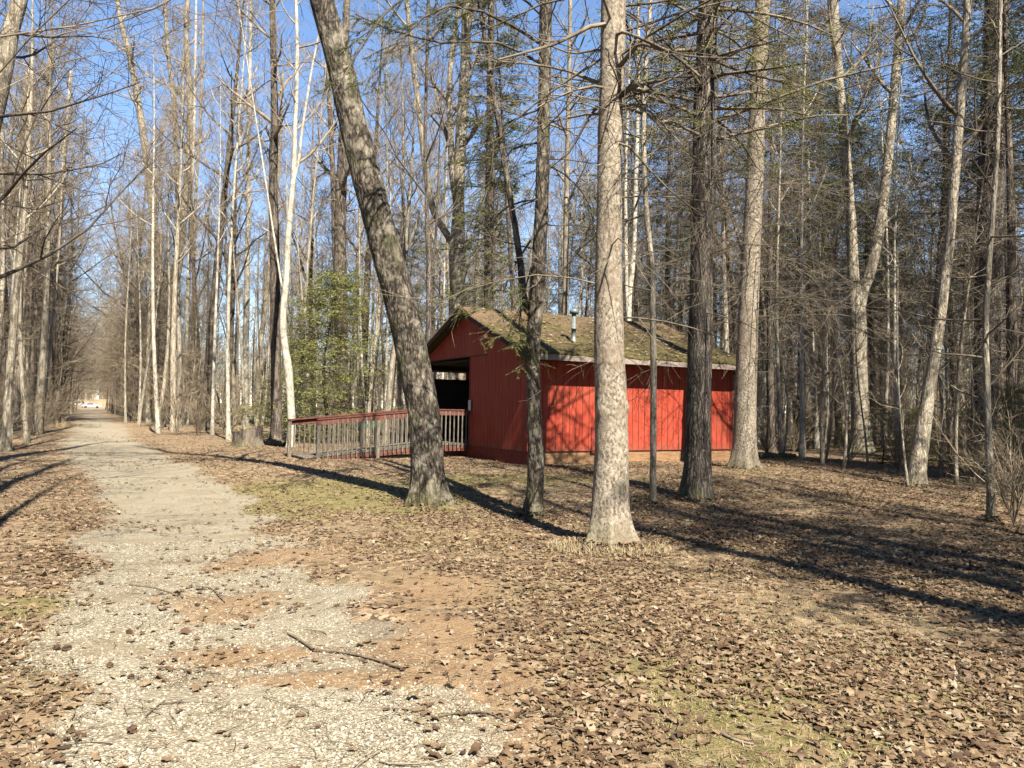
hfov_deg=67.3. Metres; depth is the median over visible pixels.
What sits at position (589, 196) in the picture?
bare tree
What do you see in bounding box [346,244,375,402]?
bare tree
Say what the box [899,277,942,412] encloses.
sapling
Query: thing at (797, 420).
hemlock tree
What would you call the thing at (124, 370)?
slender tree
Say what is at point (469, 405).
notice sheet
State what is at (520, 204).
bare tree
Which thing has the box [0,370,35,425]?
bare shrub
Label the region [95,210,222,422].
understory tree
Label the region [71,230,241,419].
arching tree
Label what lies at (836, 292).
bare tree
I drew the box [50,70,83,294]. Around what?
crooked birch
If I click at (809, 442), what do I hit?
bare shrub
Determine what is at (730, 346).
great tree
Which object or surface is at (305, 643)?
fallen stick
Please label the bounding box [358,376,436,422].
bare shrub
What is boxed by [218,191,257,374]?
slender tree
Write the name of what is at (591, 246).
understory tree
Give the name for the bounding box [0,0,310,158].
bare tree
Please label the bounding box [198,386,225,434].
fallen branch
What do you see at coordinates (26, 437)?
slender tree
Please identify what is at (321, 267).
slender tree
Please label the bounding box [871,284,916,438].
sapling
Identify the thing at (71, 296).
bare tree
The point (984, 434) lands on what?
bare shrub
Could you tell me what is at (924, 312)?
sapling
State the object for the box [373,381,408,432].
bare shrub
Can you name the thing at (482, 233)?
slender tree
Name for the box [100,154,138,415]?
bare tree
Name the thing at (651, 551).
straw tuft
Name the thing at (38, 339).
bare tree
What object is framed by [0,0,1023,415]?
sky
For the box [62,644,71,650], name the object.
pine cone
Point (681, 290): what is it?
hemlock tree
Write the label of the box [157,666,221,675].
fallen stick
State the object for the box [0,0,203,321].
corner path tree
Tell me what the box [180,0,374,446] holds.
white birch
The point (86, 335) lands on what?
arching tree
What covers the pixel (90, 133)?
bare tree
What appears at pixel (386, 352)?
slender tree
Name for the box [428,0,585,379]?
dying spruce
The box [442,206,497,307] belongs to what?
bare tree
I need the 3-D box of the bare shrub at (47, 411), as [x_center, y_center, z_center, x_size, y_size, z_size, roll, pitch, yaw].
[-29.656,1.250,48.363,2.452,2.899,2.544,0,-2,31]
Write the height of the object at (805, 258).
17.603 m
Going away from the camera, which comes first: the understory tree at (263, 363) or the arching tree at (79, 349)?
the arching tree at (79, 349)
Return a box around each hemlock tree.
[308,0,685,518]
[365,207,448,426]
[421,123,545,325]
[506,244,530,309]
[624,102,730,348]
[658,127,766,405]
[734,41,889,451]
[806,196,911,412]
[809,111,944,442]
[870,25,1023,449]
[1010,91,1023,124]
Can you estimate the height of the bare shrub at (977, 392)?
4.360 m
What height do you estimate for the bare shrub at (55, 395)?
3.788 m
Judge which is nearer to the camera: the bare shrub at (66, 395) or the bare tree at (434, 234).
the bare shrub at (66, 395)
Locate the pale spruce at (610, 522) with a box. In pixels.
[362,0,866,550]
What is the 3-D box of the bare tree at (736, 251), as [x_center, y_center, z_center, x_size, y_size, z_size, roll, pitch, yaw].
[14.589,-12.936,54.019,9.519,33.414,6.715,1,-2,7]
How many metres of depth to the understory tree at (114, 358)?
108.84 m
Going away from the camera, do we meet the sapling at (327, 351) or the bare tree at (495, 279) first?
the sapling at (327, 351)
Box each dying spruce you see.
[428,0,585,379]
[528,258,557,313]
[545,184,594,317]
[551,181,623,316]
[570,112,678,328]
[577,1,737,347]
[641,132,722,333]
[644,226,685,319]
[713,0,873,452]
[757,192,792,386]
[758,4,915,447]
[774,191,859,430]
[811,90,926,416]
[867,0,1023,468]
[876,206,926,418]
[898,273,919,419]
[905,19,1023,405]
[907,206,1004,433]
[928,4,1023,330]
[948,225,1017,418]
[970,189,1023,388]
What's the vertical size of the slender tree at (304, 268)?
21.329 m
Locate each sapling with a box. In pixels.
[0,164,18,338]
[53,335,71,416]
[153,339,169,426]
[215,331,240,400]
[233,318,252,402]
[238,320,255,399]
[309,309,341,415]
[316,295,352,424]
[374,348,382,423]
[526,270,556,312]
[567,0,724,506]
[622,256,643,316]
[640,248,680,326]
[672,251,720,332]
[686,280,734,392]
[714,322,736,349]
[757,233,814,452]
[760,55,910,464]
[773,300,796,416]
[780,160,890,468]
[788,291,837,451]
[800,215,871,462]
[805,267,850,449]
[833,241,886,464]
[849,231,955,487]
[855,163,933,464]
[856,0,1023,521]
[870,149,995,470]
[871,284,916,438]
[880,69,1023,484]
[891,303,913,408]
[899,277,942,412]
[900,153,981,469]
[930,311,970,424]
[937,221,999,468]
[994,278,1023,412]
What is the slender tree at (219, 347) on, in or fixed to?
on the ground at (432, 623)
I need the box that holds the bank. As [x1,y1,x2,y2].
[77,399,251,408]
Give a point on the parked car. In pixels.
(89, 405)
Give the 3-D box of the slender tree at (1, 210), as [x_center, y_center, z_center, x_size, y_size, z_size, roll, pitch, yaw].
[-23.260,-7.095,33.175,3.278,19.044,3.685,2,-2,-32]
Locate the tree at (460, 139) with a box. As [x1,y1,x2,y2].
[361,0,534,379]
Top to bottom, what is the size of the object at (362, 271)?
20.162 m
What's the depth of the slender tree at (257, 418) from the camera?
54.01 m
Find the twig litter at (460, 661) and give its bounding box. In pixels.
[0,475,1023,767]
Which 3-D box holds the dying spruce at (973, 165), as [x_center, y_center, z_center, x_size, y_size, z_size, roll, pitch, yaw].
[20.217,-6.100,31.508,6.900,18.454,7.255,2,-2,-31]
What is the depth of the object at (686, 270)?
51.68 m
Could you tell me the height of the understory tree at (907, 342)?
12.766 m
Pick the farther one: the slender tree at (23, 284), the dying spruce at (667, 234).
the slender tree at (23, 284)
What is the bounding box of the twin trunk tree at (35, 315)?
[0,12,124,420]
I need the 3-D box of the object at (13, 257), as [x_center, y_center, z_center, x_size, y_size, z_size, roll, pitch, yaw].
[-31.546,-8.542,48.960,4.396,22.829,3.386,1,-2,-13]
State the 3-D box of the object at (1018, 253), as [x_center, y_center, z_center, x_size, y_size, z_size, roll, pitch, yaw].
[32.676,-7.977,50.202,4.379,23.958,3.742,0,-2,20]
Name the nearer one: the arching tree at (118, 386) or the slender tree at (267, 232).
the slender tree at (267, 232)
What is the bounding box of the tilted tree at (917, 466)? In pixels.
[849,0,1023,487]
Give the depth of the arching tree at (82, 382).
160.23 m
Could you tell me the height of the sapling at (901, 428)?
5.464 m
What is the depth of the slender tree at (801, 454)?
24.16 m
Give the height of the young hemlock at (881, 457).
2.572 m
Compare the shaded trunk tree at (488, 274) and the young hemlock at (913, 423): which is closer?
the young hemlock at (913, 423)
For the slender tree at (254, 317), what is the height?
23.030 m
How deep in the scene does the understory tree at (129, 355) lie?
76.11 m
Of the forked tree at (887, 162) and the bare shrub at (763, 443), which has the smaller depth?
the bare shrub at (763, 443)
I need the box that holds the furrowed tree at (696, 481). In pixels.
[524,0,943,502]
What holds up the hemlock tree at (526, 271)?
on the ground at (432, 623)
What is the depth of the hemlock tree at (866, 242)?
44.24 m
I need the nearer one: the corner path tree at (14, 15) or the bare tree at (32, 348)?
the corner path tree at (14, 15)
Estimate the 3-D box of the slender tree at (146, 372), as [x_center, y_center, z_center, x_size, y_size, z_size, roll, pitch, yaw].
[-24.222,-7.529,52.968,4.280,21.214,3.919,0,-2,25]
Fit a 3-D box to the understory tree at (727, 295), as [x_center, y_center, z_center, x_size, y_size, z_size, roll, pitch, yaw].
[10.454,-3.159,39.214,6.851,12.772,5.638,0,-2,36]
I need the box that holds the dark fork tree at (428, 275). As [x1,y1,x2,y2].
[362,0,538,342]
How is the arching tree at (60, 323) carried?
on the ground at (432, 623)
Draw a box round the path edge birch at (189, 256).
[173,0,212,423]
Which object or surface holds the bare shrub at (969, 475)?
on the ground at (432, 623)
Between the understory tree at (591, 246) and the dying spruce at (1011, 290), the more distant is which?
the understory tree at (591, 246)
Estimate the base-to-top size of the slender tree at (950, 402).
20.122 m
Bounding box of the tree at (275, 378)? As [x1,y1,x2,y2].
[196,0,324,439]
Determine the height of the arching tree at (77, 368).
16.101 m
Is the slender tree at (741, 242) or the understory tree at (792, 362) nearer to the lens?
the slender tree at (741, 242)
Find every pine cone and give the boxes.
[53,643,60,650]
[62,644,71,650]
[107,662,113,667]
[126,628,132,633]
[127,674,134,678]
[127,724,137,733]
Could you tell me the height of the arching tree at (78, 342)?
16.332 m
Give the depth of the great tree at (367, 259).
51.80 m
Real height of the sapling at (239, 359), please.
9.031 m
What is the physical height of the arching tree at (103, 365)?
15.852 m
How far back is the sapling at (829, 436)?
23.06 m
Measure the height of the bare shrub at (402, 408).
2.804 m
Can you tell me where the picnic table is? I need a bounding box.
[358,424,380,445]
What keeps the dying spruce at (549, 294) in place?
on the ground at (432, 623)
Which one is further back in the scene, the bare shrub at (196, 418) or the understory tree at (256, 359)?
the understory tree at (256, 359)
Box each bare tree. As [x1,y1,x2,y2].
[0,0,111,451]
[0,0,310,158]
[0,81,92,411]
[0,163,85,397]
[1,0,112,433]
[1,59,59,429]
[4,78,121,371]
[6,88,88,423]
[6,123,63,265]
[51,124,131,418]
[51,262,90,415]
[56,225,90,390]
[62,62,150,420]
[70,191,123,411]
[97,274,124,412]
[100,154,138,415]
[111,114,186,422]
[118,226,155,397]
[119,247,155,417]
[125,9,231,431]
[133,79,218,427]
[138,26,258,425]
[141,216,181,417]
[182,210,244,349]
[183,210,217,367]
[195,231,253,391]
[221,229,257,399]
[235,73,366,410]
[238,160,289,419]
[268,141,330,426]
[287,255,316,416]
[293,211,332,397]
[303,96,399,396]
[316,240,360,403]
[318,130,385,427]
[339,0,482,306]
[346,228,384,342]
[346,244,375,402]
[347,23,455,432]
[351,271,389,410]
[363,0,503,444]
[371,206,423,419]
[383,198,433,424]
[385,170,452,365]
[410,179,469,331]
[418,225,446,334]
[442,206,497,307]
[465,144,528,308]
[465,158,509,307]
[468,123,556,301]
[526,104,594,314]
[547,92,643,316]
[569,281,585,315]
[573,115,644,275]
[648,0,810,390]
[675,1,777,352]
[675,2,789,431]
[714,83,824,409]
[760,210,795,428]
[780,178,857,433]
[842,158,929,400]
[843,0,976,435]
[899,201,935,343]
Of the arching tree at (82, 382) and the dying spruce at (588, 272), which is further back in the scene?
the arching tree at (82, 382)
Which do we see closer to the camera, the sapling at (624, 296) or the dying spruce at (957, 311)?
the sapling at (624, 296)
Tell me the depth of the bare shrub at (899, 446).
20.17 m
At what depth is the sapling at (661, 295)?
32.97 m
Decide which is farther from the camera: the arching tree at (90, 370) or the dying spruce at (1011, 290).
the arching tree at (90, 370)
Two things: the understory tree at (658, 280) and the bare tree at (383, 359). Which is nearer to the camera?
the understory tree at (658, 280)
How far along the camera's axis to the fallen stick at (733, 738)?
3.75 m
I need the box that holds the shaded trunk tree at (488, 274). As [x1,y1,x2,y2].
[417,0,545,308]
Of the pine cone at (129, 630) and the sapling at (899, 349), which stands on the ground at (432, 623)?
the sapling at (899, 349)
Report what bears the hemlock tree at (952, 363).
on the ground at (432, 623)
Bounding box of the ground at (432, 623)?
[0,407,1023,767]
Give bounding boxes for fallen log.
[265,438,285,446]
[758,452,796,457]
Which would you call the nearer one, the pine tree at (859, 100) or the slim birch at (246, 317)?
the pine tree at (859, 100)
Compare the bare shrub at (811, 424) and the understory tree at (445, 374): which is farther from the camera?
the understory tree at (445, 374)
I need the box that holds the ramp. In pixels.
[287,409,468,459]
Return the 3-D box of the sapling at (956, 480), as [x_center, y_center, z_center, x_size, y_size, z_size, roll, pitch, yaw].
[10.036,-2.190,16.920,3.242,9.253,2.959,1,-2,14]
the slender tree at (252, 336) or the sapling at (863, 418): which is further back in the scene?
the slender tree at (252, 336)
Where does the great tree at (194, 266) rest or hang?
on the ground at (432, 623)
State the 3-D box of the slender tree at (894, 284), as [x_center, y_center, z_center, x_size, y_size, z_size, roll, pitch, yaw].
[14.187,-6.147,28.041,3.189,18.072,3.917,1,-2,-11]
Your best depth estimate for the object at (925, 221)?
54.55 m
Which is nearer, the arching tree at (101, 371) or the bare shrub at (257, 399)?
the bare shrub at (257, 399)
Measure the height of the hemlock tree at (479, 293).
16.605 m
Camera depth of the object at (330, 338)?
60.31 m
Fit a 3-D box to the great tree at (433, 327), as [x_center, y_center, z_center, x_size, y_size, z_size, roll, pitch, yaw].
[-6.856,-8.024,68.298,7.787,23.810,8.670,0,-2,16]
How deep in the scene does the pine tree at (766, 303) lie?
61.77 m
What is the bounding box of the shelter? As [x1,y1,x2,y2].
[426,306,735,464]
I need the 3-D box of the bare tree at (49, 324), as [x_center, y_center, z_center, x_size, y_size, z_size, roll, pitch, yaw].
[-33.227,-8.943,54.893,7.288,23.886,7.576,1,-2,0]
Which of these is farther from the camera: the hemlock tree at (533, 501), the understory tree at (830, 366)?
the understory tree at (830, 366)
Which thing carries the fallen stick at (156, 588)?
on the path
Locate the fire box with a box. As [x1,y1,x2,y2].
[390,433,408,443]
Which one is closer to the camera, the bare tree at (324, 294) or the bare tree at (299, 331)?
the bare tree at (324, 294)
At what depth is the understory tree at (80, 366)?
113.00 m
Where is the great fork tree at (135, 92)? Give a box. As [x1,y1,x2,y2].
[102,0,226,420]
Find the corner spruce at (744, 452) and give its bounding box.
[532,0,1015,469]
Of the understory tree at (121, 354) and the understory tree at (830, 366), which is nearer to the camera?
the understory tree at (830, 366)
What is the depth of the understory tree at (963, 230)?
40.15 m
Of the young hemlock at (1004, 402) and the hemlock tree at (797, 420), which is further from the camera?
the hemlock tree at (797, 420)
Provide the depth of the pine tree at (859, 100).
41.94 m
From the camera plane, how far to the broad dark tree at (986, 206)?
26.89 m
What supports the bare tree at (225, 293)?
on the ground at (432, 623)
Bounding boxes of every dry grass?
[0,470,1023,767]
[1,418,108,427]
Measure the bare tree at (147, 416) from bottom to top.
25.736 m
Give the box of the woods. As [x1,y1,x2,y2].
[1,251,1023,422]
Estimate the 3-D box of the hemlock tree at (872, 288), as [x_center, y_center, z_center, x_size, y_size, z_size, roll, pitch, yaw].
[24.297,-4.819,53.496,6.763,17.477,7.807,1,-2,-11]
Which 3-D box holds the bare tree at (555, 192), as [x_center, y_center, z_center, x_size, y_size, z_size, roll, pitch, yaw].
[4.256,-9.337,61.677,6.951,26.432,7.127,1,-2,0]
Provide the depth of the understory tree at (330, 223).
46.19 m
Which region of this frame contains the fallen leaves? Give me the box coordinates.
[0,465,1023,767]
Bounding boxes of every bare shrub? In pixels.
[0,350,86,433]
[0,356,45,434]
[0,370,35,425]
[0,372,31,422]
[0,377,79,426]
[2,374,93,434]
[20,374,97,420]
[25,383,63,424]
[26,373,75,418]
[26,387,55,420]
[26,388,64,421]
[60,371,91,412]
[66,374,97,410]
[66,382,92,413]
[87,383,141,416]
[103,351,161,422]
[119,378,154,417]
[127,383,169,421]
[139,356,209,433]
[144,389,179,427]
[176,387,237,431]
[182,394,215,433]
[184,369,269,428]
[197,383,238,423]
[198,358,258,431]
[251,385,270,417]
[313,369,381,426]
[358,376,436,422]
[361,387,406,432]
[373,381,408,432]
[733,373,799,451]
[734,369,849,447]
[756,378,829,448]
[776,404,810,451]
[782,407,825,448]
[810,414,843,446]
[823,401,894,464]
[836,389,953,443]
[859,395,943,471]
[868,361,939,442]
[904,332,1023,462]
[906,388,970,440]
[907,392,983,476]
[910,414,1001,477]
[912,376,1023,505]
[920,378,1023,477]
[934,418,1011,489]
[935,369,1023,456]
[949,407,1023,525]
[966,357,1023,477]
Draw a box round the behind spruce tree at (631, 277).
[568,0,690,320]
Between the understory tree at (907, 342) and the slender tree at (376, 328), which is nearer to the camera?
the slender tree at (376, 328)
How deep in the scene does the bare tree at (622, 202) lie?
52.35 m
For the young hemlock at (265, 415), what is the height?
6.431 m
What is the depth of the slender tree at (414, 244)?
57.83 m
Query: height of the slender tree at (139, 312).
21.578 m
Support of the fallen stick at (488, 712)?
on the path
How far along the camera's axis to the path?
5.54 m
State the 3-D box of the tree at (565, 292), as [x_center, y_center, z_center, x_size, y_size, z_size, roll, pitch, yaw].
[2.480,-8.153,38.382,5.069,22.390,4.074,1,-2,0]
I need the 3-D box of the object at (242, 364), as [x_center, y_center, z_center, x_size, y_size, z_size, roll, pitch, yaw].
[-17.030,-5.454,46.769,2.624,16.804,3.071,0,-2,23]
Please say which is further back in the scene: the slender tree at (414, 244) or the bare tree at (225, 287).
the bare tree at (225, 287)
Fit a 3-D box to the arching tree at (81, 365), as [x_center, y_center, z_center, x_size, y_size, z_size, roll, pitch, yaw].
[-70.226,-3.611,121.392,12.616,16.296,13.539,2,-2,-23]
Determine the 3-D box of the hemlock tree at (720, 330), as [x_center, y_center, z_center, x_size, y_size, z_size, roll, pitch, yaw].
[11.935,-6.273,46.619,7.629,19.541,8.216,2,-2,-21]
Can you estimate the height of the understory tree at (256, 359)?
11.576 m
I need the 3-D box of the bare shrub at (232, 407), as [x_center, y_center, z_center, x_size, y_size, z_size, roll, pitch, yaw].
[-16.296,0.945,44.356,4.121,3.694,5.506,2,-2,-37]
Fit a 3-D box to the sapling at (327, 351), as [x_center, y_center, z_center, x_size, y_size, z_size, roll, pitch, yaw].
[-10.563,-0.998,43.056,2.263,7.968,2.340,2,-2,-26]
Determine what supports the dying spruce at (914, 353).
on the ground at (432, 623)
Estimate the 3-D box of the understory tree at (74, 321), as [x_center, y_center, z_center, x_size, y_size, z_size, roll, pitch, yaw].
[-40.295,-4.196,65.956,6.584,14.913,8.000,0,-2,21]
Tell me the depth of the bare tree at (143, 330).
80.10 m
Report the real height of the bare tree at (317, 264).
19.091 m
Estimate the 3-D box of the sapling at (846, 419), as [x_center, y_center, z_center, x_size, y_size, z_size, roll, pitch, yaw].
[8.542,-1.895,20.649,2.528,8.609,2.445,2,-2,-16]
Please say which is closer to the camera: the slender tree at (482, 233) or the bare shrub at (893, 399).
the bare shrub at (893, 399)
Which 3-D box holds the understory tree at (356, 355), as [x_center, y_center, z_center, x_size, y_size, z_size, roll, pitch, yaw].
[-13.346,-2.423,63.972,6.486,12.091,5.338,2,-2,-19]
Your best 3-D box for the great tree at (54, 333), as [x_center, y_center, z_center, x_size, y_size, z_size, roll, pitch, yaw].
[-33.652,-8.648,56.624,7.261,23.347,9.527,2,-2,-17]
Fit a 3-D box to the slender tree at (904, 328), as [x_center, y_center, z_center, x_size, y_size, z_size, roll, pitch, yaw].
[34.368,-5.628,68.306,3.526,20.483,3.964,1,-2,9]
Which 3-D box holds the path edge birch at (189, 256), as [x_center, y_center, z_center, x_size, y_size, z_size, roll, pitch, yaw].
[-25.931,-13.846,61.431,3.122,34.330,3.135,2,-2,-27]
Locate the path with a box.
[0,407,522,767]
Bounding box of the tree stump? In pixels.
[230,425,265,446]
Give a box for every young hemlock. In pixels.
[210,254,400,444]
[230,332,331,436]
[831,406,877,450]
[852,394,928,464]
[897,406,940,466]
[930,405,997,471]
[963,383,1023,473]
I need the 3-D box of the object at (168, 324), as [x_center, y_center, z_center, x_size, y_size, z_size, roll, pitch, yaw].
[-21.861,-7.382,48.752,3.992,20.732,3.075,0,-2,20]
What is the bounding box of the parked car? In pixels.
[82,403,100,407]
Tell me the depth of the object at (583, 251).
49.99 m
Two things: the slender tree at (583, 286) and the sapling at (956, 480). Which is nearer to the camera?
the sapling at (956, 480)
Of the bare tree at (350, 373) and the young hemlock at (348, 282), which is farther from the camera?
the bare tree at (350, 373)
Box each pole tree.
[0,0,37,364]
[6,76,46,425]
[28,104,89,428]
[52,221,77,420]
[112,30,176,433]
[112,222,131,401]
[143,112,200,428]
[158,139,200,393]
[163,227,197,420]
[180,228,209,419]
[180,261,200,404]
[190,0,212,419]
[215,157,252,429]
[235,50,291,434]
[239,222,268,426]
[251,73,291,423]
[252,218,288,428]
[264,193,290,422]
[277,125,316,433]
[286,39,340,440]
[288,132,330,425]
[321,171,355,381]
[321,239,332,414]
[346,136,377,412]
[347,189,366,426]
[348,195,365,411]
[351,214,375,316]
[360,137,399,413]
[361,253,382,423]
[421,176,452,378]
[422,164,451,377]
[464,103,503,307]
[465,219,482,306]
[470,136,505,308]
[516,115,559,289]
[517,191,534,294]
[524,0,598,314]
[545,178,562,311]
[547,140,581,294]
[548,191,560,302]
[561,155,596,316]
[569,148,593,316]
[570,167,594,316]
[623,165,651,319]
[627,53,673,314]
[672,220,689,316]
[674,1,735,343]
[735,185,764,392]
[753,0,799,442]
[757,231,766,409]
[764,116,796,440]
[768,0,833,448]
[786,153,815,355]
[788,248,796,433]
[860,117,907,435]
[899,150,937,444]
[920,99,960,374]
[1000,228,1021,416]
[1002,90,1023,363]
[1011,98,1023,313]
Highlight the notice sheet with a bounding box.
[468,400,470,410]
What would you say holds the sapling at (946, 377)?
on the ground at (432, 623)
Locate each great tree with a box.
[11,113,108,422]
[66,107,196,420]
[114,101,244,416]
[139,0,312,430]
[169,83,298,427]
[260,186,328,416]
[308,0,436,430]
[405,160,475,378]
[579,119,676,303]
[678,125,787,413]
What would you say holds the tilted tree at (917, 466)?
on the ground at (432, 623)
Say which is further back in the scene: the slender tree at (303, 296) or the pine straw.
the slender tree at (303, 296)
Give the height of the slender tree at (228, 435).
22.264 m
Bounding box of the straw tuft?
[543,534,675,556]
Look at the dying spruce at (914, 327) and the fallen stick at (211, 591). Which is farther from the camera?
the dying spruce at (914, 327)
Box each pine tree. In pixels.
[738,215,789,391]
[761,124,865,410]
[761,192,838,432]
[765,5,918,443]
[811,236,846,428]
[836,123,956,437]
[837,0,1023,453]
[838,156,933,426]
[926,3,1023,446]
[941,189,1018,397]
[952,0,1023,370]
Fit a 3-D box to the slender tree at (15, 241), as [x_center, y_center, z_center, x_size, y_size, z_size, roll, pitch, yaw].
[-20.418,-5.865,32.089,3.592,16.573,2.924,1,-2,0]
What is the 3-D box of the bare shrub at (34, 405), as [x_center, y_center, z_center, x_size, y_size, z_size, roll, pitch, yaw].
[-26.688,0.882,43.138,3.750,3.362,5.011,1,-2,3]
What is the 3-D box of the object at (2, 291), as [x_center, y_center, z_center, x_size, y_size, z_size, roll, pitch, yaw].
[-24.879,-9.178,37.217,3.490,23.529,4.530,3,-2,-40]
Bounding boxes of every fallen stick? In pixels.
[129,584,186,597]
[145,698,188,716]
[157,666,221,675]
[196,585,224,602]
[287,632,324,650]
[314,648,404,669]
[435,710,508,723]
[535,715,589,730]
[561,724,589,754]
[721,732,759,752]
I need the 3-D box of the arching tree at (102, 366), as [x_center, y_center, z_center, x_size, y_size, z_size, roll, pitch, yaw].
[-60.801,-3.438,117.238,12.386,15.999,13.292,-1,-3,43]
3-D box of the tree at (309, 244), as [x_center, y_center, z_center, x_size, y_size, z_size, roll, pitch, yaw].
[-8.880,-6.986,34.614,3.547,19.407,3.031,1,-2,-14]
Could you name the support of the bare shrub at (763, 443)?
on the ground at (432, 623)
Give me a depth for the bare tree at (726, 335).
32.67 m
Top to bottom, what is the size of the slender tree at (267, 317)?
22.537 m
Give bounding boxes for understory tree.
[0,142,60,431]
[1,224,68,375]
[3,267,94,384]
[56,302,91,393]
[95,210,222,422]
[95,306,129,409]
[99,306,159,398]
[104,302,157,395]
[104,303,159,402]
[141,300,199,397]
[148,261,235,425]
[165,269,236,417]
[169,302,224,420]
[236,315,287,408]
[248,334,285,395]
[284,297,327,391]
[288,182,386,392]
[317,289,383,400]
[348,257,394,397]
[415,252,467,378]
[465,174,561,313]
[557,155,688,323]
[572,286,594,315]
[623,197,689,330]
[625,257,686,322]
[664,198,783,402]
[721,301,789,394]
[765,221,862,446]
[766,251,816,430]
[783,164,914,440]
[819,215,935,442]
[847,299,908,411]
[866,144,1005,412]
[868,262,931,411]
[874,114,1022,444]
[931,189,1023,433]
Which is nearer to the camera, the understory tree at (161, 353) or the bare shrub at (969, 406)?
the bare shrub at (969, 406)
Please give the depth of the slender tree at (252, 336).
63.78 m
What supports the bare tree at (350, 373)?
on the ground at (432, 623)
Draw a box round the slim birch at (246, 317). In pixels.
[203,0,280,425]
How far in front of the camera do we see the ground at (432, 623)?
7.27 m
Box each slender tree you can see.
[0,0,89,442]
[0,54,73,438]
[0,126,15,353]
[0,140,40,418]
[2,136,32,368]
[4,85,70,427]
[6,112,59,423]
[67,288,84,413]
[106,170,151,423]
[110,155,171,419]
[112,203,145,361]
[127,122,193,426]
[181,47,251,434]
[183,0,290,439]
[210,269,225,416]
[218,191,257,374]
[224,269,250,400]
[239,211,266,419]
[241,236,269,422]
[249,173,300,425]
[250,202,297,421]
[251,158,300,419]
[259,116,319,408]
[259,184,315,372]
[287,196,326,394]
[291,156,331,433]
[292,248,319,396]
[296,222,327,377]
[314,172,351,415]
[336,68,410,431]
[355,30,423,443]
[361,93,417,410]
[370,271,388,402]
[381,140,425,428]
[394,85,457,339]
[409,220,425,330]
[417,75,476,378]
[433,228,449,376]
[465,142,510,303]
[520,128,572,313]
[546,114,594,314]
[549,202,580,314]
[571,212,595,316]
[643,187,677,322]
[675,126,738,300]
[717,199,737,346]
[718,136,775,393]
[741,8,823,452]
[758,87,804,440]
[760,0,847,459]
[836,8,931,448]
[837,0,955,458]
[896,223,917,421]
[926,123,976,415]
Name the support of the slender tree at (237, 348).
on the ground at (432, 623)
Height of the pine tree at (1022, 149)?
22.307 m
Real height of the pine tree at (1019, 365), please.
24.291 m
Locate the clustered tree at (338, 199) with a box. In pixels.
[288,0,385,434]
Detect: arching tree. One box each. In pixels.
[0,179,159,422]
[49,229,147,404]
[50,259,127,415]
[50,282,110,386]
[54,181,264,391]
[55,298,122,414]
[56,274,113,411]
[56,318,103,393]
[56,320,128,413]
[60,295,146,416]
[65,267,150,414]
[67,332,104,392]
[69,348,97,400]
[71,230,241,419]
[71,280,184,390]
[74,331,142,411]
[77,315,130,413]
[77,333,123,411]
[78,316,126,392]
[83,318,118,410]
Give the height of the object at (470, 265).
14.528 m
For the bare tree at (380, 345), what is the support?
on the ground at (432, 623)
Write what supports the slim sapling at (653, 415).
on the ground at (432, 623)
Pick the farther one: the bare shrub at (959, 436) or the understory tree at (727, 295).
the understory tree at (727, 295)
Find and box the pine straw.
[0,547,1021,767]
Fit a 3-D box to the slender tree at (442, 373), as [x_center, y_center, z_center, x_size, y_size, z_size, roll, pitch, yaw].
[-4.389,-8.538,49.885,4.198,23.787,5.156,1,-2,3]
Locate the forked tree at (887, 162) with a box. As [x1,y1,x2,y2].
[750,0,962,452]
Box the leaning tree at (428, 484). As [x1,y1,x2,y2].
[309,0,456,508]
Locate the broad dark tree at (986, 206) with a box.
[881,0,1023,463]
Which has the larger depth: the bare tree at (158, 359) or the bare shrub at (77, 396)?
the bare shrub at (77, 396)
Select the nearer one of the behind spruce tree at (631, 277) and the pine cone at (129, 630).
the pine cone at (129, 630)
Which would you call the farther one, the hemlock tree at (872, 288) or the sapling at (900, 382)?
the hemlock tree at (872, 288)
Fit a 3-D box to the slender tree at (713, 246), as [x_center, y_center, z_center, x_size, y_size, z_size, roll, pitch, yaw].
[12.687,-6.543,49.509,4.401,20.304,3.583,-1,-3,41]

